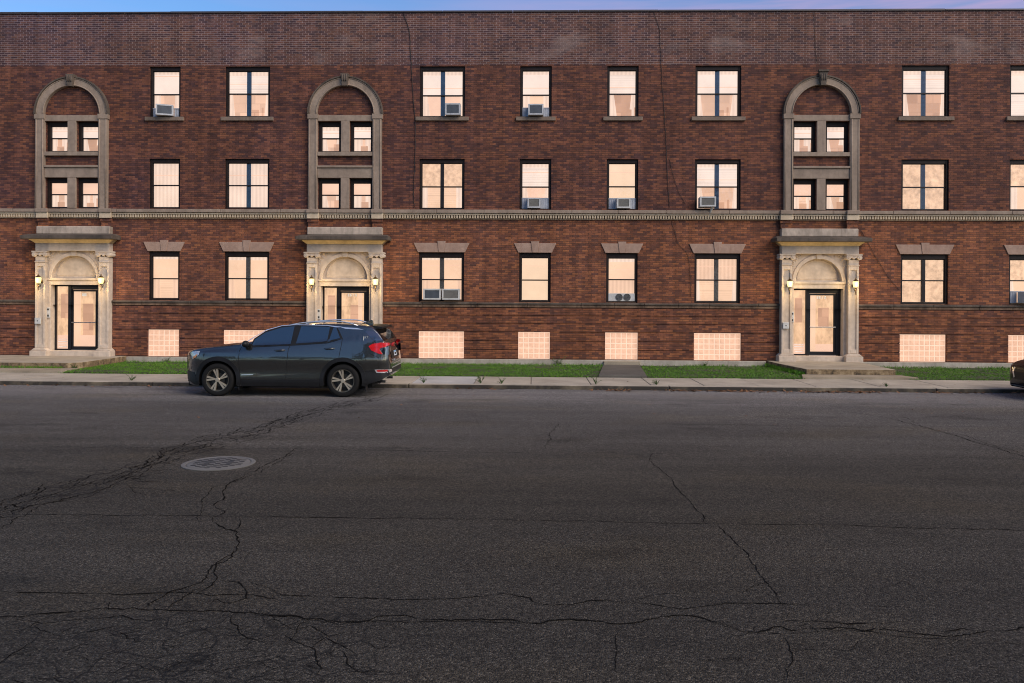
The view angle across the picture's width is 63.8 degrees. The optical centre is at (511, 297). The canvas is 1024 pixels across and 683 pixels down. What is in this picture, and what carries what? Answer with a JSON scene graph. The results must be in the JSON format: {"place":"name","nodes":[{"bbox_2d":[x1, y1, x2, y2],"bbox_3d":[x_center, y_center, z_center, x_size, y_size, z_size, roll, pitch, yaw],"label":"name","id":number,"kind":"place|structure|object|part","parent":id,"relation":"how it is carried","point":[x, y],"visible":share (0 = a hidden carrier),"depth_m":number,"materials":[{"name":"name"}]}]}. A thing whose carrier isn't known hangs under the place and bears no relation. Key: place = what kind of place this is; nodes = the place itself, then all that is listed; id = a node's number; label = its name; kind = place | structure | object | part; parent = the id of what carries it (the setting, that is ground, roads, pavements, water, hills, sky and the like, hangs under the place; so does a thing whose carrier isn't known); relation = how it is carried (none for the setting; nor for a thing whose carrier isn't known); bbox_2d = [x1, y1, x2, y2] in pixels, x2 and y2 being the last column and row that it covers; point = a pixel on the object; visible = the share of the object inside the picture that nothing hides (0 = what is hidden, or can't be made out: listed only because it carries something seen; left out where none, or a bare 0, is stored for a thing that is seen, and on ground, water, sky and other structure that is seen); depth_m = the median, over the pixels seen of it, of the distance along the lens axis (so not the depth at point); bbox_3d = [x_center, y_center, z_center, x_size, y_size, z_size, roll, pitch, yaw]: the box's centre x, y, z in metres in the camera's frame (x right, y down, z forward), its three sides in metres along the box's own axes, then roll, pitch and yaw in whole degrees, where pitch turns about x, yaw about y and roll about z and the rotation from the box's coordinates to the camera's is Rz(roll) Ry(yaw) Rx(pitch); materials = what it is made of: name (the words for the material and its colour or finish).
{"place":"outdoors","nodes":[
{"label":"outdoors","id":0,"kind":"place"},
{"bbox_2d":[412,376,476,383],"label":"sidewalk","id":1,"kind":"structure","parent":0,"point":[451,379],"depth_m":20.44,"materials":[{"name":"concrete"}]},
{"bbox_2d":[0,367,918,379],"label":"path","id":2,"kind":"structure","parent":0,"point":[62,370],"depth_m":21.63,"materials":[{"name":"concrete"}]},
{"bbox_2d":[0,360,1009,380],"bbox_3d":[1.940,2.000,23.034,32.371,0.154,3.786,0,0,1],"label":"grass","id":3,"kind":"structure","parent":0,"point":[748,376],"depth_m":22.76,"materials":[{"name":"green plant"}]},
{"bbox_2d":[0,8,1023,374],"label":"apartment building","id":4,"kind":"structure","parent":3,"relation":"on","point":[256,184],"depth_m":25.00,"materials":[{"name":"brick"}]},
{"bbox_2d":[35,318,40,323],"bbox_3d":[-14.481,0.722,25.110,0.180,0.190,0.049,0,0,1],"label":"key box","id":5,"kind":"object","parent":4,"relation":"attached to","point":[37,320],"visible":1,"depth_m":25.09,"materials":[{"name":"white plastic"}]},
{"bbox_2d":[35,274,42,289],"bbox_3d":[-14.392,-0.466,25.015,0.170,0.515,0.235,0,0,1],"label":"wall lantern","id":6,"kind":"object","parent":4,"relation":"attached to","point":[38,280],"depth_m":24.94,"materials":[{"name":"glass"}]},
{"bbox_2d":[47,307,49,317],"bbox_3d":[-14.236,0.473,25.251,0.100,0.320,0.049,0,0,1],"label":"intercom panel","id":7,"kind":"object","parent":4,"relation":"attached to","point":[48,312],"visible":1,"depth_m":25.23,"materials":[{"name":"white plastic"}]},
{"bbox_2d":[47,178,66,207],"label":"window","id":8,"kind":"structure","parent":4,"relation":"in","point":[56,187],"depth_m":25.58,"materials":[{"name":"glass"}]},
{"bbox_2d":[48,122,67,151],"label":"window","id":9,"kind":"structure","parent":4,"relation":"in","point":[56,130],"depth_m":25.57,"materials":[{"name":"beige glass"}]},
{"bbox_2d":[55,285,97,349],"bbox_3d":[-13.440,0.651,25.512,1.469,2.053,0.166,0,0,1],"label":"entrance door","id":10,"kind":"structure","parent":4,"relation":"in","point":[76,327],"depth_m":25.56,"materials":[{"name":"glass"}]},
{"bbox_2d":[79,122,97,151],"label":"window","id":11,"kind":"structure","parent":4,"relation":"in","point":[87,130],"depth_m":25.54,"materials":[{"name":"beige glass"}]},
{"bbox_2d":[79,178,97,207],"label":"window","id":12,"kind":"structure","parent":4,"relation":"in","point":[88,188],"depth_m":25.55,"materials":[{"name":"beige glass"}]},
{"bbox_2d":[98,275,104,286],"bbox_3d":[-12.463,-0.455,24.965,0.170,0.515,0.235,0,0,1],"label":"wall lantern","id":13,"kind":"object","parent":4,"relation":"attached to","point":[101,280],"depth_m":24.89,"materials":[{"name":"glass"}]},
{"bbox_2d":[149,330,178,355],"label":"glass block window","id":14,"kind":"structure","parent":4,"relation":"in","point":[161,342],"depth_m":25.34,"materials":[{"name":"brown glass"}]},
{"bbox_2d":[145,67,183,120],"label":"window","id":15,"kind":"structure","parent":4,"relation":"in","point":[165,81],"depth_m":25.46,"materials":[{"name":"beige glass"}]},
{"bbox_2d":[144,240,184,299],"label":"window","id":16,"kind":"structure","parent":4,"relation":"in","point":[164,262],"depth_m":25.46,"materials":[{"name":"beige glass"}]},
{"bbox_2d":[150,159,179,208],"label":"window","id":17,"kind":"structure","parent":4,"relation":"in","point":[164,173],"depth_m":25.47,"materials":[{"name":"beige glass"}]},
{"bbox_2d":[153,104,178,116],"bbox_3d":[-10.656,-5.725,25.226,0.815,0.330,0.399,0,0,-6],"label":"air conditioner","id":18,"kind":"object","parent":4,"relation":"attached to","point":[163,110],"visible":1,"depth_m":25.14,"materials":[{"name":"grey metal"}]},
{"bbox_2d":[224,330,266,343],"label":"glass block window","id":19,"kind":"structure","parent":4,"relation":"in","point":[230,336],"depth_m":25.28,"materials":[{"name":"brown glass"}]},
{"bbox_2d":[219,240,273,300],"bbox_3d":[-8.138,-0.817,25.299,1.704,1.855,0.245,0,0,1],"label":"window","id":20,"kind":"structure","parent":4,"relation":"in","point":[246,268],"depth_m":25.38,"materials":[{"name":"beige glass"}]},
{"bbox_2d":[220,67,273,120],"bbox_3d":[-8.109,-6.239,25.284,1.620,1.666,0.275,0,0,1],"label":"window","id":21,"kind":"structure","parent":4,"relation":"in","point":[247,88],"depth_m":25.38,"materials":[{"name":"beige glass"}]},
{"bbox_2d":[225,159,269,208],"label":"window","id":22,"kind":"structure","parent":4,"relation":"in","point":[247,180],"depth_m":25.40,"materials":[{"name":"beige glass"}]},
{"bbox_2d":[309,275,314,291],"bbox_3d":[-6.035,-0.420,24.797,0.170,0.515,0.235,0,0,1],"label":"wall lantern","id":23,"kind":"object","parent":4,"relation":"attached to","point":[311,281],"depth_m":24.71,"materials":[{"name":"glass"}]},
{"bbox_2d":[317,309,320,319],"bbox_3d":[-5.879,0.518,25.032,0.100,0.320,0.049,0,0,1],"label":"intercom panel","id":24,"kind":"object","parent":4,"relation":"attached to","point":[318,314],"visible":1,"depth_m":25.01,"materials":[{"name":"white plastic"}]},
{"bbox_2d":[319,122,340,151],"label":"window","id":25,"kind":"structure","parent":4,"relation":"in","point":[329,132],"depth_m":25.35,"materials":[{"name":"glass"}]},
{"bbox_2d":[319,179,340,208],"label":"window","id":26,"kind":"structure","parent":4,"relation":"in","point":[329,189],"depth_m":25.35,"materials":[{"name":"beige glass"}]},
{"bbox_2d":[323,286,368,322],"bbox_3d":[-5.083,0.696,25.293,1.469,2.053,0.166,0,0,1],"label":"entrance door","id":27,"kind":"structure","parent":4,"relation":"in","point":[338,301],"depth_m":25.35,"materials":[{"name":"black metal"}]},
{"bbox_2d":[350,179,371,208],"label":"window","id":28,"kind":"structure","parent":4,"relation":"in","point":[360,189],"depth_m":25.32,"materials":[{"name":"beige glass"}]},
{"bbox_2d":[351,122,372,151],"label":"window","id":29,"kind":"structure","parent":4,"relation":"in","point":[361,132],"depth_m":25.32,"materials":[{"name":"beige glass"}]},
{"bbox_2d":[373,275,377,291],"bbox_3d":[-4.106,-0.410,24.746,0.170,0.515,0.235,0,0,1],"label":"wall lantern","id":30,"kind":"object","parent":4,"relation":"attached to","point":[375,280],"depth_m":24.66,"materials":[{"name":"white glass"}]},
{"bbox_2d":[403,13,415,206],"bbox_3d":[-3.129,-5.705,25.075,0.403,5.929,0.019,0,0,1],"label":"cable","id":31,"kind":"object","parent":4,"relation":"attached to","point":[413,103],"visible":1,"depth_m":25.07,"materials":[{"name":"black rubber"}]},
{"bbox_2d":[423,289,441,299],"bbox_3d":[-2.416,-0.093,25.007,0.533,0.330,0.299,0,0,1],"label":"air conditioner","id":32,"kind":"object","parent":4,"relation":"attached to","point":[432,294],"visible":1,"depth_m":24.86,"materials":[{"name":"white plastic"}]},
{"bbox_2d":[414,241,468,301],"bbox_3d":[-2.150,-0.784,25.142,1.704,1.855,0.245,0,0,1],"label":"window","id":33,"kind":"structure","parent":4,"relation":"in","point":[436,270],"depth_m":25.20,"materials":[{"name":"beige glass"}]},
{"bbox_2d":[419,331,463,357],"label":"glass block window","id":34,"kind":"structure","parent":4,"relation":"in","point":[432,344],"depth_m":25.12,"materials":[{"name":"brown"}]},
{"bbox_2d":[415,67,468,120],"bbox_3d":[-2.121,-6.207,25.127,1.620,1.666,0.275,0,0,1],"label":"window","id":35,"kind":"structure","parent":4,"relation":"in","point":[439,86],"depth_m":25.23,"materials":[{"name":"beige glass"}]},
{"bbox_2d":[419,159,464,208],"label":"window","id":36,"kind":"structure","parent":4,"relation":"in","point":[441,180],"depth_m":25.23,"materials":[{"name":"beige glass"}]},
{"bbox_2d":[442,289,459,299],"bbox_3d":[-1.846,-0.090,24.992,0.533,0.330,0.299,0,0,1],"label":"air conditioner","id":37,"kind":"object","parent":4,"relation":"attached to","point":[450,294],"visible":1,"depth_m":24.85,"materials":[{"name":"white plastic"}]},
{"bbox_2d":[445,103,460,116],"bbox_3d":[-1.786,-5.687,24.982,0.463,0.350,0.319,0,0,1],"label":"air conditioner","id":38,"kind":"object","parent":4,"relation":"attached to","point":[452,109],"visible":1,"depth_m":24.83,"materials":[{"name":"grey metal"}]},
{"bbox_2d":[518,332,549,358],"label":"glass block window","id":39,"kind":"structure","parent":4,"relation":"in","point":[531,345],"depth_m":25.04,"materials":[{"name":"brown glass"}]},
{"bbox_2d":[514,241,555,301],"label":"window","id":40,"kind":"structure","parent":4,"relation":"in","point":[534,257],"depth_m":25.16,"materials":[{"name":"beige glass"}]},
{"bbox_2d":[522,198,548,208],"bbox_3d":[0.708,-2.866,24.966,0.824,0.330,0.219,0,0,1],"label":"air conditioner","id":41,"kind":"object","parent":4,"relation":"attached to","point":[535,203],"visible":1,"depth_m":25.06,"materials":[{"name":"grey plastic"}]},
{"bbox_2d":[522,104,548,116],"bbox_3d":[0.722,-5.666,24.926,0.824,0.330,0.299,0,0,1],"label":"air conditioner","id":42,"kind":"object","parent":4,"relation":"attached to","point":[535,110],"visible":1,"depth_m":24.79,"materials":[{"name":"grey plastic"}]},
{"bbox_2d":[520,159,550,209],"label":"window","id":43,"kind":"structure","parent":4,"relation":"in","point":[535,174],"depth_m":25.16,"materials":[{"name":"beige glass"}]},
{"bbox_2d":[516,67,555,120],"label":"window","id":44,"kind":"structure","parent":4,"relation":"in","point":[535,82],"depth_m":25.16,"materials":[{"name":"beige glass"}]},
{"bbox_2d":[608,293,634,300],"bbox_3d":[3.329,0.001,24.989,0.800,0.235,0.041,0,0,1],"label":"window fan","id":45,"kind":"object","parent":4,"relation":"attached to","point":[621,296],"depth_m":24.98,"materials":[{"name":"white plastic"}]},
{"bbox_2d":[605,333,637,358],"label":"glass block window","id":46,"kind":"structure","parent":4,"relation":"in","point":[617,345],"depth_m":24.98,"materials":[{"name":"brown"}]},
{"bbox_2d":[609,198,634,208],"bbox_3d":[3.341,-2.849,24.877,0.814,0.330,0.259,0,0,1],"label":"air conditioner","id":47,"kind":"object","parent":4,"relation":"attached to","point":[621,203],"visible":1,"depth_m":24.86,"materials":[{"name":"white plastic"}]},
{"bbox_2d":[601,242,642,302],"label":"window","id":48,"kind":"structure","parent":4,"relation":"in","point":[621,257],"depth_m":25.02,"materials":[{"name":"glass"}]},
{"bbox_2d":[607,159,637,209],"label":"window","id":49,"kind":"structure","parent":4,"relation":"in","point":[622,175],"depth_m":25.09,"materials":[{"name":"beige glass"}]},
{"bbox_2d":[603,66,642,120],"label":"window","id":50,"kind":"structure","parent":4,"relation":"in","point":[622,82],"depth_m":25.09,"materials":[{"name":"beige glass"}]},
{"bbox_2d":[654,13,668,198],"bbox_3d":[4.529,-5.669,24.875,0.499,5.900,0.014,0,0,1],"label":"cable","id":51,"kind":"object","parent":4,"relation":"attached to","point":[664,117],"visible":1,"depth_m":24.87,"materials":[{"name":"black rubber"}]},
{"bbox_2d":[672,225,690,294],"bbox_3d":[5.116,-1.149,24.859,0.597,2.295,0.010,0,0,1],"label":"cable","id":52,"kind":"object","parent":4,"relation":"attached to","point":[688,258],"visible":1,"depth_m":24.85,"materials":[{"name":"black rubber"}]},
{"bbox_2d":[698,196,715,216],"bbox_3d":[5.864,-2.707,24.721,0.473,0.592,0.439,0,0,5],"label":"air conditioner","id":53,"kind":"object","parent":4,"relation":"attached to","point":[707,202],"visible":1,"depth_m":24.51,"materials":[{"name":"white plastic"}]},
{"bbox_2d":[694,333,739,359],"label":"glass block window","id":54,"kind":"structure","parent":4,"relation":"in","point":[707,346],"depth_m":24.90,"materials":[{"name":"brown glass"}]},
{"bbox_2d":[695,160,739,209],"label":"window","id":55,"kind":"structure","parent":4,"relation":"in","point":[720,179],"depth_m":25.01,"materials":[{"name":"glass"}]},
{"bbox_2d":[689,242,745,302],"bbox_3d":[6.205,-0.739,24.924,1.699,1.855,0.245,0,0,1],"label":"window","id":56,"kind":"structure","parent":4,"relation":"in","point":[716,276],"depth_m":25.01,"materials":[{"name":"glass"}]},
{"bbox_2d":[691,66,745,120],"bbox_3d":[6.234,-6.161,24.909,1.615,1.666,0.275,0,0,1],"label":"window","id":57,"kind":"structure","parent":4,"relation":"in","point":[717,88],"depth_m":25.01,"materials":[{"name":"beige glass"}]},
{"bbox_2d":[783,322,788,328],"bbox_3d":[8.166,0.844,24.518,0.180,0.190,0.049,0,0,1],"label":"key box","id":58,"kind":"object","parent":4,"relation":"attached to","point":[785,325],"visible":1,"depth_m":24.50,"materials":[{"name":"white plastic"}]},
{"bbox_2d":[787,277,792,290],"bbox_3d":[8.245,-0.343,24.424,0.170,0.515,0.235,0,0,1],"label":"wall lantern","id":59,"kind":"object","parent":4,"relation":"attached to","point":[789,283],"depth_m":24.34,"materials":[{"name":"glass"}]},
{"bbox_2d":[793,122,814,151],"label":"window","id":60,"kind":"structure","parent":4,"relation":"in","point":[803,132],"depth_m":24.97,"materials":[{"name":"beige glass"}]},
{"bbox_2d":[793,180,814,209],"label":"window","id":61,"kind":"structure","parent":4,"relation":"in","point":[803,190],"depth_m":24.97,"materials":[{"name":"glass"}]},
{"bbox_2d":[793,289,840,355],"bbox_3d":[9.197,0.773,24.920,1.468,2.053,0.166,0,0,1],"label":"entrance door","id":62,"kind":"structure","parent":4,"relation":"in","point":[817,312],"depth_m":24.98,"materials":[{"name":"glass"}]},
{"bbox_2d":[825,180,847,209],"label":"window","id":63,"kind":"structure","parent":4,"relation":"in","point":[836,198],"depth_m":24.95,"materials":[{"name":"beige glass"}]},
{"bbox_2d":[826,122,847,151],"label":"window","id":64,"kind":"structure","parent":4,"relation":"in","point":[836,132],"depth_m":24.95,"materials":[{"name":"beige glass"}]},
{"bbox_2d":[852,277,858,294],"bbox_3d":[10.174,-0.332,24.373,0.170,0.515,0.235,0,0,1],"label":"wall lantern","id":65,"kind":"object","parent":4,"relation":"attached to","point":[855,284],"depth_m":24.29,"materials":[{"name":"white glass"}]},
{"bbox_2d":[899,334,944,361],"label":"glass block window","id":66,"kind":"structure","parent":4,"relation":"in","point":[918,348],"depth_m":24.74,"materials":[{"name":"brown glass"}]},
{"bbox_2d":[901,160,947,210],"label":"window","id":67,"kind":"structure","parent":4,"relation":"in","point":[924,183],"depth_m":24.86,"materials":[{"name":"beige glass"}]},
{"bbox_2d":[896,243,953,304],"bbox_3d":[12.390,-0.705,24.762,1.734,1.855,0.245,0,0,1],"label":"window","id":68,"kind":"structure","parent":4,"relation":"in","point":[923,277],"depth_m":24.85,"materials":[{"name":"beige glass"}]},
{"bbox_2d":[898,66,953,120],"bbox_3d":[12.419,-6.128,24.747,1.650,1.666,0.275,0,0,1],"label":"window","id":69,"kind":"structure","parent":4,"relation":"in","point":[923,80],"depth_m":24.85,"materials":[{"name":"glass"}]},
{"bbox_2d":[1004,245,1023,304],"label":"window","id":70,"kind":"structure","parent":4,"relation":"in","point":[1015,252],"depth_m":24.78,"materials":[{"name":"beige glass"}]},
{"bbox_2d":[1006,66,1023,120],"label":"window","id":71,"kind":"structure","parent":4,"relation":"in","point":[1016,72],"depth_m":24.79,"materials":[{"name":"beige glass"}]},
{"bbox_2d":[1008,335,1023,361],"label":"glass block window","id":72,"kind":"structure","parent":4,"relation":"in","point":[1015,342],"depth_m":24.67,"materials":[{"name":"brown glass"}]},
{"bbox_2d":[1009,160,1023,210],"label":"window","id":73,"kind":"structure","parent":4,"relation":"in","point":[1016,187],"depth_m":24.79,"materials":[{"name":"beige glass"}]},
{"bbox_2d":[1010,291,1023,302],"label":"air conditioner","id":74,"kind":"object","parent":4,"relation":"attached to","point":[1015,298],"visible":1,"depth_m":24.68,"materials":[{"name":"white plastic"}]},
{"bbox_2d":[0,373,1019,387],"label":"sidewalk","id":75,"kind":"structure","parent":0,"point":[618,381],"depth_m":20.39,"materials":[{"name":"concrete"}]},
{"bbox_2d":[0,385,1023,682],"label":"road","id":76,"kind":"structure","parent":0,"point":[464,535],"depth_m":7.45,"materials":[{"name":"grey asphalt"}]},
{"bbox_2d":[181,456,255,470],"bbox_3d":[-3.789,2.168,10.625,0.910,0.062,0.910,0,0,-7],"label":"manhole cover","id":77,"kind":"object","parent":76,"relation":"on","point":[218,463],"visible":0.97,"depth_m":10.57,"materials":[{"name":"metal"}]},
{"bbox_2d":[187,319,400,396],"bbox_3d":[-4.910,1.322,18.584,4.644,1.643,2.109,0,0,1],"label":"parked car","id":78,"kind":"object","parent":76,"relation":"on","point":[342,359],"visible":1,"depth_m":17.70,"materials":[{"name":"paint"}]},
{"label":"side window","id":79,"kind":"part","parent":78,"relation":"part of","materials":[{"name":"blue glass"}]},
{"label":"side window","id":80,"kind":"part","parent":78,"relation":"part of","materials":[{"name":"blue glass"}]},
{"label":"side window","id":81,"kind":"part","parent":78,"relation":"part of","materials":[{"name":"blue glass"}]},
{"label":"quarter window","id":82,"kind":"part","parent":78,"relation":"part of","materials":[{"name":"blue glass"}]},
{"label":"rear window","id":83,"kind":"part","parent":78,"relation":"part of","materials":[{"name":"black glass"}]},
{"bbox_2d":[4,375,1015,417],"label":"fallen leaves","id":84,"kind":"object","parent":76,"relation":"on","point":[741,390],"visible":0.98,"depth_m":19.11,"materials":[{"name":"brown plant"}]},
{"bbox_2d":[0,380,1023,392],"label":"kerb","id":85,"kind":"structure","parent":76,"relation":"on","point":[530,386],"depth_m":19.38,"materials":[{"name":"concrete"}]},
{"bbox_2d":[1010,359,1023,387],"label":"parked car","id":86,"kind":"object","parent":76,"relation":"on","point":[1016,373],"visible":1,"depth_m":18.48,"materials":[{"name":"black metal"}]},
{"bbox_2d":[0,0,1023,11],"label":"sky","id":87,"kind":"structure","parent":0,"point":[5,5],"materials":[{"name":"blue"}]},
{"bbox_2d":[599,365,646,377],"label":"path","id":88,"kind":"structure","parent":0,"point":[622,371],"depth_m":22.40,"materials":[{"name":"concrete"}]}
]}

